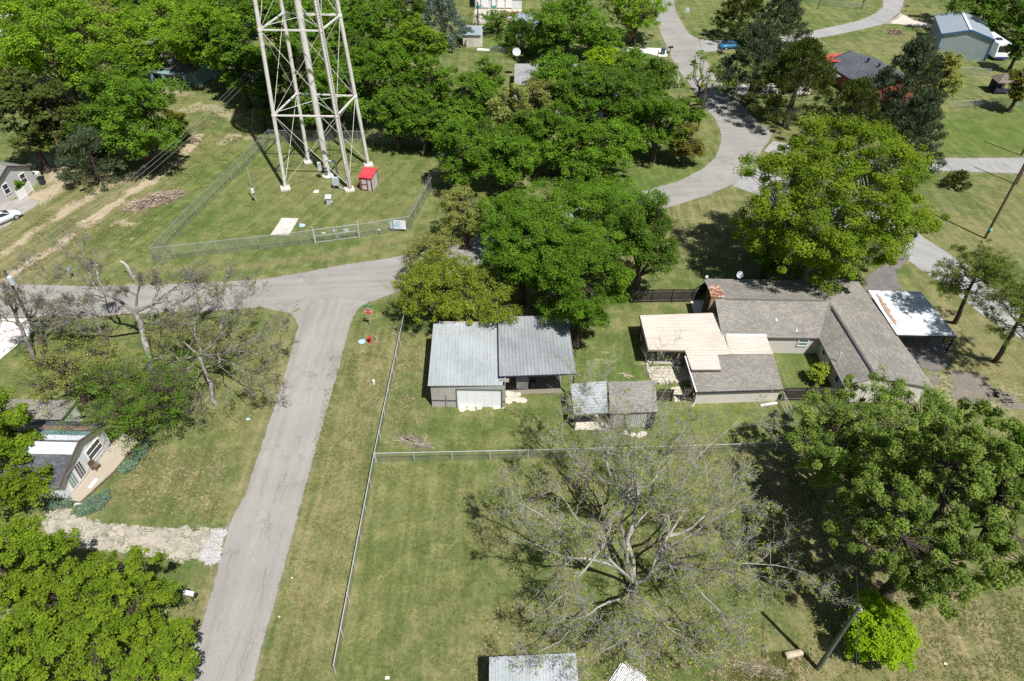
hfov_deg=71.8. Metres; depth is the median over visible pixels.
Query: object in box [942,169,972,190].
shrub
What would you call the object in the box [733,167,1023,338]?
side road
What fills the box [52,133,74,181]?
utility pole
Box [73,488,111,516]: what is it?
iris bed
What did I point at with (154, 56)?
tree
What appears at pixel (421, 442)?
branch heap
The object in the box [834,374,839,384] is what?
window
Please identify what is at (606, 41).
tree
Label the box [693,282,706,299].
board fence
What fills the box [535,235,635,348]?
tree
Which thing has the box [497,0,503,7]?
overhead door
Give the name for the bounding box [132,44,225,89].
teal house
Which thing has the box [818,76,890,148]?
conifer
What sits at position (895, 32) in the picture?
branch heap
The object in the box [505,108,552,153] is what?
tree
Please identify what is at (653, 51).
driveway
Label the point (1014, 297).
pine tree
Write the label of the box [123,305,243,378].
bare tree
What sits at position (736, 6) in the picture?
cedar tree
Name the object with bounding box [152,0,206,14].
tree
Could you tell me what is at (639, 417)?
door
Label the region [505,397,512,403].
flagstone
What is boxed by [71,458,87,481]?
french door
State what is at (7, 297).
bare tree
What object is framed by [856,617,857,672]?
power cable
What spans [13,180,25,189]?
shrub
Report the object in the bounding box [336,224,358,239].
enclosure gate
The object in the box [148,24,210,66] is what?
tree
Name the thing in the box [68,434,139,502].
wooden deck
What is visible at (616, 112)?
tree
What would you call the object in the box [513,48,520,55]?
satellite dish
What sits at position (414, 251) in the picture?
tree
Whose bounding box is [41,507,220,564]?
driveway
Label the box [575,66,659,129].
tree
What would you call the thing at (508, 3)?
overhead door
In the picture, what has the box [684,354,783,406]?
patio room
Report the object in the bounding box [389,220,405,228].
board sign
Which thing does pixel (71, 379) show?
tree
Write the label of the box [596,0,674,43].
tree
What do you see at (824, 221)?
tree
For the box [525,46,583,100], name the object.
tree
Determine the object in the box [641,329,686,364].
patio
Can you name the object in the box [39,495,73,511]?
iris bed
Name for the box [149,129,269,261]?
chain link fence
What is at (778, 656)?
weeds
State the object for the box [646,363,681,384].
stone edging
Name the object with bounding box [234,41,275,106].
tree
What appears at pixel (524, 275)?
tree
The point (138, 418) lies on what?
tree
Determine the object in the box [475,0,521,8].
white garage
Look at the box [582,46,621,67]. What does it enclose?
tree
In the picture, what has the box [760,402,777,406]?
stone step
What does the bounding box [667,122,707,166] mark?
tree
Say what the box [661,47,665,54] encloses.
rubbish bin
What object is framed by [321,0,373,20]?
tree
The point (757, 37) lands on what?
conifer
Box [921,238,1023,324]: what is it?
pine tree
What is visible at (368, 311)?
stop sign
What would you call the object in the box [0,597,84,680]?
tree
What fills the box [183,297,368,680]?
lane
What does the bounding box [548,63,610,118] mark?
tree
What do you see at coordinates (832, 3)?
chain link fence
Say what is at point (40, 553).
tree
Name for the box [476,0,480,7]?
door
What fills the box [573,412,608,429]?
concrete slab
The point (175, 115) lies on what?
shrub
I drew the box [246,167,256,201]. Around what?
meter pole
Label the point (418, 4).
tree
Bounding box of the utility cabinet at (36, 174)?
[32,171,40,181]
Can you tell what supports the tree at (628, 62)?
on the ground at (708, 246)
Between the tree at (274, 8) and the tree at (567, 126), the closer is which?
the tree at (567, 126)
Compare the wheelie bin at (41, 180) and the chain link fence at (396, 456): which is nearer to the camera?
the chain link fence at (396, 456)
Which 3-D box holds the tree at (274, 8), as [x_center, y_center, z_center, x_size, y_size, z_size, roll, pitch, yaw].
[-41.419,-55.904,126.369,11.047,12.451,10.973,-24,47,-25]
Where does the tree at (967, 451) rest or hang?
on the ground at (708, 246)
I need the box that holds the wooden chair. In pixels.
[87,458,100,471]
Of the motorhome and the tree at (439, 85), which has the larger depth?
the motorhome
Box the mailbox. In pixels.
[183,589,195,601]
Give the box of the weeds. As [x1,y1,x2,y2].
[0,88,883,680]
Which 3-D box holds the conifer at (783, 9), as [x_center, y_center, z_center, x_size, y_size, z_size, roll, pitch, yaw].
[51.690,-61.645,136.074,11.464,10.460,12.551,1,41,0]
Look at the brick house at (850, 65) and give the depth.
122.97 m
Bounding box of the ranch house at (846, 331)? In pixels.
[690,279,933,402]
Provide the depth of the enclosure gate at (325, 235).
85.37 m
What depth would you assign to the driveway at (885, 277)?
81.59 m
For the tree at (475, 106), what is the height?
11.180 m
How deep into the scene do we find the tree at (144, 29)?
120.81 m
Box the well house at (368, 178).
[358,167,378,191]
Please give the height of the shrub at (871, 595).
2.565 m
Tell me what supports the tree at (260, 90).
on the ground at (708, 246)
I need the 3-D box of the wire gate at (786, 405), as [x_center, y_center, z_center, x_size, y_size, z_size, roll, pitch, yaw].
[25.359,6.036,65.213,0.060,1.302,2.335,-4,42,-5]
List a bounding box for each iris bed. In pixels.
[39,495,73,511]
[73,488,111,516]
[117,440,149,474]
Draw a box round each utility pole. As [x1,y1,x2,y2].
[3,269,46,353]
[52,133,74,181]
[245,71,266,129]
[477,1,483,24]
[697,80,707,131]
[815,604,862,670]
[984,164,1023,238]
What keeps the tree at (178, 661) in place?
on the ground at (708, 246)
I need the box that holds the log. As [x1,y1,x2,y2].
[783,649,803,658]
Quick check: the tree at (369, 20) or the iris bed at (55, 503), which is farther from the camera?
the tree at (369, 20)
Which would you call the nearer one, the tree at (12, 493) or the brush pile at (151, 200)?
the tree at (12, 493)
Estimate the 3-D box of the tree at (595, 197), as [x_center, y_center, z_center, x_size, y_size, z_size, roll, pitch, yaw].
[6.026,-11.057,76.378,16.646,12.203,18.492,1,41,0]
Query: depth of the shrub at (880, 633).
46.42 m
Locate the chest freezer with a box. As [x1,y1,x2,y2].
[516,377,528,388]
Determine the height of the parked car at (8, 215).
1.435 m
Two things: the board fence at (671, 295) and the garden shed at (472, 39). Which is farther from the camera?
the garden shed at (472, 39)
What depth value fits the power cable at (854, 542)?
46.07 m
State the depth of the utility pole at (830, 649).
44.85 m
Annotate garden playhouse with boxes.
[987,73,1013,93]
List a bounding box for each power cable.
[2,113,204,270]
[9,77,245,272]
[13,74,254,276]
[853,381,858,603]
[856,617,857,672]
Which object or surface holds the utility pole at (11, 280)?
on the ground at (708, 246)
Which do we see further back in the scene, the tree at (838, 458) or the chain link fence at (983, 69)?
the chain link fence at (983, 69)
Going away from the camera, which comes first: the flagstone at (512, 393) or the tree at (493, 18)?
the flagstone at (512, 393)
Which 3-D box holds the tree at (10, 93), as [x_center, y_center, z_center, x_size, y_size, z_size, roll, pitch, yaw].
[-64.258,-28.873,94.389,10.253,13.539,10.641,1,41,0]
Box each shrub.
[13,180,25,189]
[161,109,189,139]
[461,12,480,24]
[620,25,637,42]
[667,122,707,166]
[746,238,789,278]
[805,362,832,384]
[840,594,924,672]
[851,588,886,608]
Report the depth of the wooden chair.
59.00 m
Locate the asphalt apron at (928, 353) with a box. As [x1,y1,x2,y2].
[867,292,950,371]
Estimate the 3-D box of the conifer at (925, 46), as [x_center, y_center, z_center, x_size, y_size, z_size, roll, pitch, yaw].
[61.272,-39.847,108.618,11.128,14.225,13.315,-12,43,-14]
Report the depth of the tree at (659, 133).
97.34 m
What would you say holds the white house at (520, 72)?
on the ground at (708, 246)
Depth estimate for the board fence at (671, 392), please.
66.01 m
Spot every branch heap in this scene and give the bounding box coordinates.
[390,427,434,451]
[505,10,523,16]
[885,28,904,35]
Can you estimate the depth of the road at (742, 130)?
81.83 m
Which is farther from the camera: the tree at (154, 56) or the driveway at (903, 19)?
the driveway at (903, 19)
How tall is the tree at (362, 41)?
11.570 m
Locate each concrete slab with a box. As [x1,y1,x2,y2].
[271,218,298,234]
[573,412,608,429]
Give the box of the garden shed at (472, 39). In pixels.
[463,25,482,46]
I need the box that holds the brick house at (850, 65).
[820,50,920,102]
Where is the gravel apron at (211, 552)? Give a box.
[197,523,229,567]
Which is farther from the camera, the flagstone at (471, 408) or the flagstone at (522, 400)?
the flagstone at (522, 400)
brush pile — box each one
[119,187,188,213]
[727,656,791,680]
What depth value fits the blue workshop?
135.04 m
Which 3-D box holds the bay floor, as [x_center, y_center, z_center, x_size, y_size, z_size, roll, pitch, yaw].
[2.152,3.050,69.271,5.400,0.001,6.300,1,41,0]
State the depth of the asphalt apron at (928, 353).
72.27 m
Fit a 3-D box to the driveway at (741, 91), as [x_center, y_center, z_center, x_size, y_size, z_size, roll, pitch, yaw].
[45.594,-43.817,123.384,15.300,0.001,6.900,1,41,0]
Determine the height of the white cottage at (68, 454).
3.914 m
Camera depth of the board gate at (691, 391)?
65.92 m
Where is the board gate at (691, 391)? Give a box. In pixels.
[681,388,695,401]
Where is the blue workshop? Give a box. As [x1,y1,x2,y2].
[928,11,995,61]
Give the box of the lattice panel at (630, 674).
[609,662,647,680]
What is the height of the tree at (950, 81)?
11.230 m
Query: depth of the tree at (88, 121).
93.76 m
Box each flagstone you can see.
[458,406,466,411]
[467,406,475,410]
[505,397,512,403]
[506,391,514,396]
[509,394,519,400]
[519,397,526,402]
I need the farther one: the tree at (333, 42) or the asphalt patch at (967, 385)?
the tree at (333, 42)
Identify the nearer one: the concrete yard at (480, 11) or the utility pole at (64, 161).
the utility pole at (64, 161)
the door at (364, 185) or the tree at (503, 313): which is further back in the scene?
the door at (364, 185)
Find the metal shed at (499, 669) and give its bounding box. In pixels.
[489,653,577,680]
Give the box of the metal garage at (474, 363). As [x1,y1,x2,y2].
[428,315,575,407]
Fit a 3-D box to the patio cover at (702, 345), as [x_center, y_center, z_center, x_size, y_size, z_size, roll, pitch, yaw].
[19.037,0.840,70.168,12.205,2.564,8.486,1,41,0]
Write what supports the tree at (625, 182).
on the ground at (708, 246)
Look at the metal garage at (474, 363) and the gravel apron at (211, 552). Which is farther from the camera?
the metal garage at (474, 363)
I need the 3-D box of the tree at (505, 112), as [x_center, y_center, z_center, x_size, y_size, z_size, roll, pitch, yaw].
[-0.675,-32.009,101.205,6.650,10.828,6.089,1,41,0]
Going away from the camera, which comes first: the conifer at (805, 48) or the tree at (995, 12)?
the conifer at (805, 48)
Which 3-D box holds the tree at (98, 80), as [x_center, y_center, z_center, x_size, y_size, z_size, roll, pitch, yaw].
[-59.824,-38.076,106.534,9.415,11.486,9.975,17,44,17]
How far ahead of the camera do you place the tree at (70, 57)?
105.13 m
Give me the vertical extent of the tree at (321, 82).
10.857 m
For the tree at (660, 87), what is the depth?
109.36 m
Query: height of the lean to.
2.538 m
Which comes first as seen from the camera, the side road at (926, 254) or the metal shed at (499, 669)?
the metal shed at (499, 669)
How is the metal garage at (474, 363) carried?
on the ground at (708, 246)
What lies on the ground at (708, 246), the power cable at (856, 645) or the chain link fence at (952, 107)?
the chain link fence at (952, 107)
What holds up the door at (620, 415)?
in the plank shed at (642, 395)
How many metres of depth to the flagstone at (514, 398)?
66.55 m
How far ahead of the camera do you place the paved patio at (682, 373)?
69.29 m
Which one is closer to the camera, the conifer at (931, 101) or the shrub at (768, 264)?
the shrub at (768, 264)
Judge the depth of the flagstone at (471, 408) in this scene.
65.43 m
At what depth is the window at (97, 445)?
59.50 m
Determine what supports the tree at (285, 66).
on the ground at (708, 246)
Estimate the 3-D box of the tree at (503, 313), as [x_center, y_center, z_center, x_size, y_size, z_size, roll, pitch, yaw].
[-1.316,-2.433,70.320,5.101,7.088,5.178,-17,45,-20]
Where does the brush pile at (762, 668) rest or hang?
on the ground at (708, 246)
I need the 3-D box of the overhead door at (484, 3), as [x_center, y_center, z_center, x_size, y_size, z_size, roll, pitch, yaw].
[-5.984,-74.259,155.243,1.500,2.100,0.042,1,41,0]
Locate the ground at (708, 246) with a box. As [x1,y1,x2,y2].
[0,0,1023,680]
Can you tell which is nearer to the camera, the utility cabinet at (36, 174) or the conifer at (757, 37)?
the utility cabinet at (36, 174)
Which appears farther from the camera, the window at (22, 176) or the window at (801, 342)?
the window at (22, 176)
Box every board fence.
[630,289,694,302]
[656,389,673,401]
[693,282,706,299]
[781,387,843,401]
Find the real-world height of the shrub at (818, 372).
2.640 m
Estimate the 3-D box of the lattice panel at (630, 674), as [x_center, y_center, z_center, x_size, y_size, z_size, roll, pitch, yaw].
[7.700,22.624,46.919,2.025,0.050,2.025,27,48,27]
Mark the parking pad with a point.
(24, 205)
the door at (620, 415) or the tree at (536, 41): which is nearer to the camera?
the door at (620, 415)
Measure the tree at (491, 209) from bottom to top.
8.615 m
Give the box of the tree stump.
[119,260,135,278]
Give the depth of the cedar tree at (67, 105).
93.23 m
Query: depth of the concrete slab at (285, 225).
88.28 m
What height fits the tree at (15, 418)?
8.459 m
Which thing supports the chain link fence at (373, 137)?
on the ground at (708, 246)
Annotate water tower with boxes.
[253,0,373,192]
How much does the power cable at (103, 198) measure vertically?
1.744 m
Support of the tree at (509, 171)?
on the ground at (708, 246)
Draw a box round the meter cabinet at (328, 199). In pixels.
[325,194,332,204]
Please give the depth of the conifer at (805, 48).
106.15 m
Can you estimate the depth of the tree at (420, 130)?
100.11 m
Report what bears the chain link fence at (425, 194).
on the ground at (708, 246)
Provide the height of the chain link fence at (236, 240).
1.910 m
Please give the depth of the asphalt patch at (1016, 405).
66.98 m
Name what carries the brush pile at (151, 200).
on the ground at (708, 246)
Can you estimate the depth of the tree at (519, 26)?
132.93 m
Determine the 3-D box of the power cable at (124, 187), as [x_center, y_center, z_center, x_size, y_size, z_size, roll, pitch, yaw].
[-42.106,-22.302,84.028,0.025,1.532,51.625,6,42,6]
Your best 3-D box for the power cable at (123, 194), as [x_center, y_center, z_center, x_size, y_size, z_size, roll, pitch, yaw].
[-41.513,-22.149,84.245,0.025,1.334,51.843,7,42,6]
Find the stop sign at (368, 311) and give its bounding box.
[364,302,371,325]
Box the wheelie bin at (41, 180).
[36,176,45,184]
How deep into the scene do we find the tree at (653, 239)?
71.64 m
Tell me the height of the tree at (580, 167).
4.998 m
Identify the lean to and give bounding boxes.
[570,381,607,427]
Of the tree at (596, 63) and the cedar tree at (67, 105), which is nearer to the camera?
the cedar tree at (67, 105)
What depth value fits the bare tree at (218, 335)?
63.63 m
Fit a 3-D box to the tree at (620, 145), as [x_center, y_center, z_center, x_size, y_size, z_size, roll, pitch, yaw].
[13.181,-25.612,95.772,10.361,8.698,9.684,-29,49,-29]
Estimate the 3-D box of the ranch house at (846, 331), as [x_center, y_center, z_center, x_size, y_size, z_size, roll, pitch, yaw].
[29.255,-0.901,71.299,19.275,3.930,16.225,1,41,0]
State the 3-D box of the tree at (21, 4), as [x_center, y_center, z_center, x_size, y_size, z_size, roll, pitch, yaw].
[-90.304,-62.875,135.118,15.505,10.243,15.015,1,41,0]
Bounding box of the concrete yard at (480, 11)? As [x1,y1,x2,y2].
[473,9,521,22]
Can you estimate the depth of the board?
58.19 m
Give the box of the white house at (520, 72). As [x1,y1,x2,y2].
[514,63,621,119]
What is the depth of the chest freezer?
67.07 m
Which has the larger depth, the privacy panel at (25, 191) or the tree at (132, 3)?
the tree at (132, 3)
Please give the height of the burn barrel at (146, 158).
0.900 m
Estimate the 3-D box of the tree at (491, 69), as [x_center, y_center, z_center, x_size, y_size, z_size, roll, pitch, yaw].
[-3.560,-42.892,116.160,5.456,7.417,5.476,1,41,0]
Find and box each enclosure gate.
[313,227,336,242]
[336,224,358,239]
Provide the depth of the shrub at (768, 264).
79.19 m
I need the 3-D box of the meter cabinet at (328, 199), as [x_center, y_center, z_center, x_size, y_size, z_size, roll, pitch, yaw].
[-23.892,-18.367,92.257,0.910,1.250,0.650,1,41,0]
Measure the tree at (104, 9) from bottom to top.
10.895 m
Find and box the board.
[88,478,97,487]
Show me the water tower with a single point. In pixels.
(314, 94)
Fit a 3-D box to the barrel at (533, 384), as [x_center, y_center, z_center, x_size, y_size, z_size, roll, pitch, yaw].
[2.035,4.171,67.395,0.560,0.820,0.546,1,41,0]
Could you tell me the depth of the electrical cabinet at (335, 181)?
94.79 m
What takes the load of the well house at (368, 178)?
on the ground at (708, 246)
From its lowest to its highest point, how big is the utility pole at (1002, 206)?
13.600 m
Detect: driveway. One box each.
[0,318,32,358]
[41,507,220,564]
[624,47,666,56]
[735,83,810,95]
[863,246,909,290]
[885,14,931,27]
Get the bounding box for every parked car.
[0,208,22,223]
[718,40,739,49]
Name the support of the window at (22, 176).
in the grey cottage at (10, 173)
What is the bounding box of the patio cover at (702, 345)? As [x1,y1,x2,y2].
[638,313,772,370]
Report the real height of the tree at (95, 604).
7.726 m
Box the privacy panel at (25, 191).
[15,181,34,201]
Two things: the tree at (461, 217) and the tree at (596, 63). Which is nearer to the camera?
the tree at (461, 217)
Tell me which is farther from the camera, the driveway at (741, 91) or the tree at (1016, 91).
the driveway at (741, 91)
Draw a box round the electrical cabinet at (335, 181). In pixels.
[330,172,344,189]
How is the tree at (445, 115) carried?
on the ground at (708, 246)
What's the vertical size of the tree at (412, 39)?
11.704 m
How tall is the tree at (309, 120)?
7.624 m
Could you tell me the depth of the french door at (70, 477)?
57.31 m
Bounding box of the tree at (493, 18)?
[473,9,518,33]
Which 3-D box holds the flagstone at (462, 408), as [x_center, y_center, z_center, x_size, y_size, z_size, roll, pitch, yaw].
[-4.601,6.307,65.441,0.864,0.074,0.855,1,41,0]
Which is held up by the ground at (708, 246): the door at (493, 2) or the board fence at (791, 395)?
the board fence at (791, 395)
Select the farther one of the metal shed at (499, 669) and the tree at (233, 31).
the tree at (233, 31)
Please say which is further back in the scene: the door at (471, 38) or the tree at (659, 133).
the door at (471, 38)
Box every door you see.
[64,467,80,491]
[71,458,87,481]
[360,178,368,190]
[457,390,501,406]
[469,36,473,46]
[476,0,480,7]
[481,0,487,7]
[491,0,495,8]
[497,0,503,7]
[505,0,511,7]
[612,414,622,427]
[627,413,646,427]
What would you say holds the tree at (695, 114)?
on the ground at (708, 246)
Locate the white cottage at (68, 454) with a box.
[0,399,111,500]
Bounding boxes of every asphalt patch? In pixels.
[926,373,944,384]
[946,370,999,403]
[988,388,1023,409]
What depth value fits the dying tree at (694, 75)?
111.57 m
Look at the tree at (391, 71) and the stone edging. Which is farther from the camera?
the tree at (391, 71)
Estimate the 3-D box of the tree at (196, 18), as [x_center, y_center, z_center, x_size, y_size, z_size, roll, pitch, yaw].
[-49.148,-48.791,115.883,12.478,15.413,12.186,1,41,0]
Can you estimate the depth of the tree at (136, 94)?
92.27 m
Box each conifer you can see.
[708,20,801,109]
[745,0,813,46]
[745,35,839,132]
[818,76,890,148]
[858,34,949,130]
[863,85,948,198]
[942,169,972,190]
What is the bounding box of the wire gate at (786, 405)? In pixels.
[780,392,793,419]
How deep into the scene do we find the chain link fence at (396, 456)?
60.69 m
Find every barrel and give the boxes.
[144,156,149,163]
[530,379,535,388]
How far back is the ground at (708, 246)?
65.94 m
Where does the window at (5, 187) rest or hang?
in the grey cottage at (10, 173)
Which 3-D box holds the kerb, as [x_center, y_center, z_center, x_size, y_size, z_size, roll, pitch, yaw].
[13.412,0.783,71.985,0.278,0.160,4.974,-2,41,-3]
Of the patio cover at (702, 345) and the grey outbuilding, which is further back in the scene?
the grey outbuilding
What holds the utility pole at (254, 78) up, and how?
on the ground at (708, 246)
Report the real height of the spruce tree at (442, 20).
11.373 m
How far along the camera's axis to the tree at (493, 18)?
141.38 m
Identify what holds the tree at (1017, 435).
on the ground at (708, 246)
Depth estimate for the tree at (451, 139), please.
90.09 m
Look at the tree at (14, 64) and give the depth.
112.17 m
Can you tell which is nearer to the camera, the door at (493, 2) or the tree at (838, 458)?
the tree at (838, 458)
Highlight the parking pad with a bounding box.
[0,197,38,229]
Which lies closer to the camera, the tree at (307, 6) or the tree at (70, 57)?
the tree at (70, 57)
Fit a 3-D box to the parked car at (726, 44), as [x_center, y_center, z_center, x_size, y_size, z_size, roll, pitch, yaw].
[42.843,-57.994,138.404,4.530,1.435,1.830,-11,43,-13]
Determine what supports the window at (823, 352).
in the ranch house at (846, 331)
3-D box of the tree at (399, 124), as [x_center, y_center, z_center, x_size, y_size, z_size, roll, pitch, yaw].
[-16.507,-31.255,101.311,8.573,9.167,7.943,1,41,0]
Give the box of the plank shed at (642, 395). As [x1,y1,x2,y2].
[608,380,657,429]
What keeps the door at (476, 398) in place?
in the metal garage at (474, 363)
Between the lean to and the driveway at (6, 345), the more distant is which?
the driveway at (6, 345)
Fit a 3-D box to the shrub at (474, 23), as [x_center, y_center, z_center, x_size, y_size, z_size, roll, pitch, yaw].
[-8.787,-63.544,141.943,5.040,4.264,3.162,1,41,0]
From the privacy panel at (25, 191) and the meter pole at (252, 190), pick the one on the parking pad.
the privacy panel at (25, 191)
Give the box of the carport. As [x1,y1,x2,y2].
[867,290,956,352]
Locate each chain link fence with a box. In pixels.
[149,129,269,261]
[151,216,409,260]
[268,130,434,145]
[333,309,406,673]
[374,442,809,462]
[408,151,446,228]
[804,0,868,8]
[951,99,1023,108]
[957,67,991,75]
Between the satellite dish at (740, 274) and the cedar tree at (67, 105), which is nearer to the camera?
the satellite dish at (740, 274)
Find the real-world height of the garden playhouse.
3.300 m
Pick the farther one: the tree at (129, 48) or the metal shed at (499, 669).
the tree at (129, 48)
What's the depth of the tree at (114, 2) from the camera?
138.63 m
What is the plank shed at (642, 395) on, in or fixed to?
on the ground at (708, 246)
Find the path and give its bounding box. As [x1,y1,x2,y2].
[671,386,685,401]
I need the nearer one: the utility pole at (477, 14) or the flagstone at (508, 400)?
the flagstone at (508, 400)
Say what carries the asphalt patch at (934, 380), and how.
on the ground at (708, 246)
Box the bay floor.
[506,375,560,393]
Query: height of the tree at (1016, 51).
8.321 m
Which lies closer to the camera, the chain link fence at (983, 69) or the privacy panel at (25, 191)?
the privacy panel at (25, 191)
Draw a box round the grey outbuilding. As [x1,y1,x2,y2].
[516,12,538,36]
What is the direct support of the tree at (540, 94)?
on the ground at (708, 246)
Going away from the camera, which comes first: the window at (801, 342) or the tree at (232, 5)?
the window at (801, 342)
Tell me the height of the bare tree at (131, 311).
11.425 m
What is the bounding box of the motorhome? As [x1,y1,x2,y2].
[989,32,1011,58]
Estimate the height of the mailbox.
1.362 m
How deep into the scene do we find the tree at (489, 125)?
95.69 m
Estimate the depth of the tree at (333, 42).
121.48 m
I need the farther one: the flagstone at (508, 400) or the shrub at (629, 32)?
the shrub at (629, 32)
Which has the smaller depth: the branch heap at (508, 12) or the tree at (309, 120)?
the tree at (309, 120)
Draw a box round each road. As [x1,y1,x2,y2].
[0,0,772,317]
[700,0,903,51]
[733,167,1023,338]
[764,141,1023,173]
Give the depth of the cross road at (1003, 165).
103.25 m
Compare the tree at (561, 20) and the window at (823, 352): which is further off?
the tree at (561, 20)
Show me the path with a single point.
(677, 393)
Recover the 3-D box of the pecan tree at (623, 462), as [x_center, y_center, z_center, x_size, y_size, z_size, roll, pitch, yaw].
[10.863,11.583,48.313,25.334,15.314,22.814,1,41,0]
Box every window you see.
[1,182,11,195]
[18,172,28,182]
[84,437,103,459]
[796,339,809,346]
[821,348,825,357]
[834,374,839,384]
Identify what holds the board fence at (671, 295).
on the ground at (708, 246)
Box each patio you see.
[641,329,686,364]
[650,366,688,381]
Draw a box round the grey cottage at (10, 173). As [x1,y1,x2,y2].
[0,161,36,205]
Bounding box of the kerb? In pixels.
[640,332,649,364]
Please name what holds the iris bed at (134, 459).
on the ground at (708, 246)
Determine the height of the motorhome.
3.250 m
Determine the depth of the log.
48.15 m
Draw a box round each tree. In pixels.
[0,0,78,38]
[0,0,128,107]
[0,19,52,94]
[0,65,64,173]
[0,220,261,376]
[0,248,91,358]
[0,386,46,463]
[0,455,56,513]
[0,512,81,615]
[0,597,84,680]
[3,334,125,419]
[15,544,182,680]
[31,79,94,167]
[52,347,202,453]
[53,124,138,192]
[60,0,120,19]
[64,101,113,170]
[76,45,150,122]
[79,0,123,42]
[81,72,190,171]
[100,0,149,17]
[101,24,146,67]
[111,0,209,43]
[111,614,200,680]
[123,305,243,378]
[132,43,167,78]
[141,267,300,427]
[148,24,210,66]
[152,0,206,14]
[163,0,247,90]
[200,0,268,37]
[204,17,266,108]
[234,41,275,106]
[242,0,307,60]
[247,64,291,129]
[267,33,335,112]
[283,87,333,138]
[285,0,331,27]
[294,8,362,68]
[306,58,372,136]
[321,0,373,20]
[333,29,387,97]
[340,38,422,128]
[345,0,406,45]
[365,88,425,151]
[382,0,431,25]
[387,245,501,324]
[391,12,448,69]
[398,228,465,284]
[402,56,462,112]
[403,100,444,151]
[417,0,474,50]
[418,105,478,153]
[430,118,495,193]
[434,183,487,249]
[443,71,499,141]
[470,116,517,161]
[472,282,523,325]
[473,9,518,33]
[474,55,505,100]
[474,128,540,193]
[476,205,565,306]
[477,190,548,235]
[484,83,530,151]
[486,327,860,680]
[490,175,645,279]
[492,16,551,59]
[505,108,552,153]
[519,75,564,119]
[521,0,609,56]
[521,23,569,62]
[521,100,596,175]
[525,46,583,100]
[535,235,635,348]
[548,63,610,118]
[549,150,604,182]
[571,116,648,177]
[572,25,626,54]
[574,60,611,84]
[574,170,669,233]
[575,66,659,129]
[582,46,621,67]
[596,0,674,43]
[606,95,658,139]
[607,46,651,77]
[610,188,682,301]
[627,92,691,162]
[635,56,688,102]
[678,94,707,123]
[686,50,735,104]
[709,0,774,44]
[725,110,950,296]
[783,363,985,520]
[821,397,1023,620]
[915,49,967,113]
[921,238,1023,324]
[939,0,1023,38]
[970,275,1023,363]
[986,422,1023,503]
[1004,29,1023,71]
[1005,68,1023,112]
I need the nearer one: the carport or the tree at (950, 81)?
the carport
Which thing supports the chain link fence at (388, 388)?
on the ground at (708, 246)
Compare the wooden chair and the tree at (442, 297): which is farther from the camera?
the tree at (442, 297)
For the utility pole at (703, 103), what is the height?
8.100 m
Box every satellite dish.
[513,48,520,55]
[737,271,743,279]

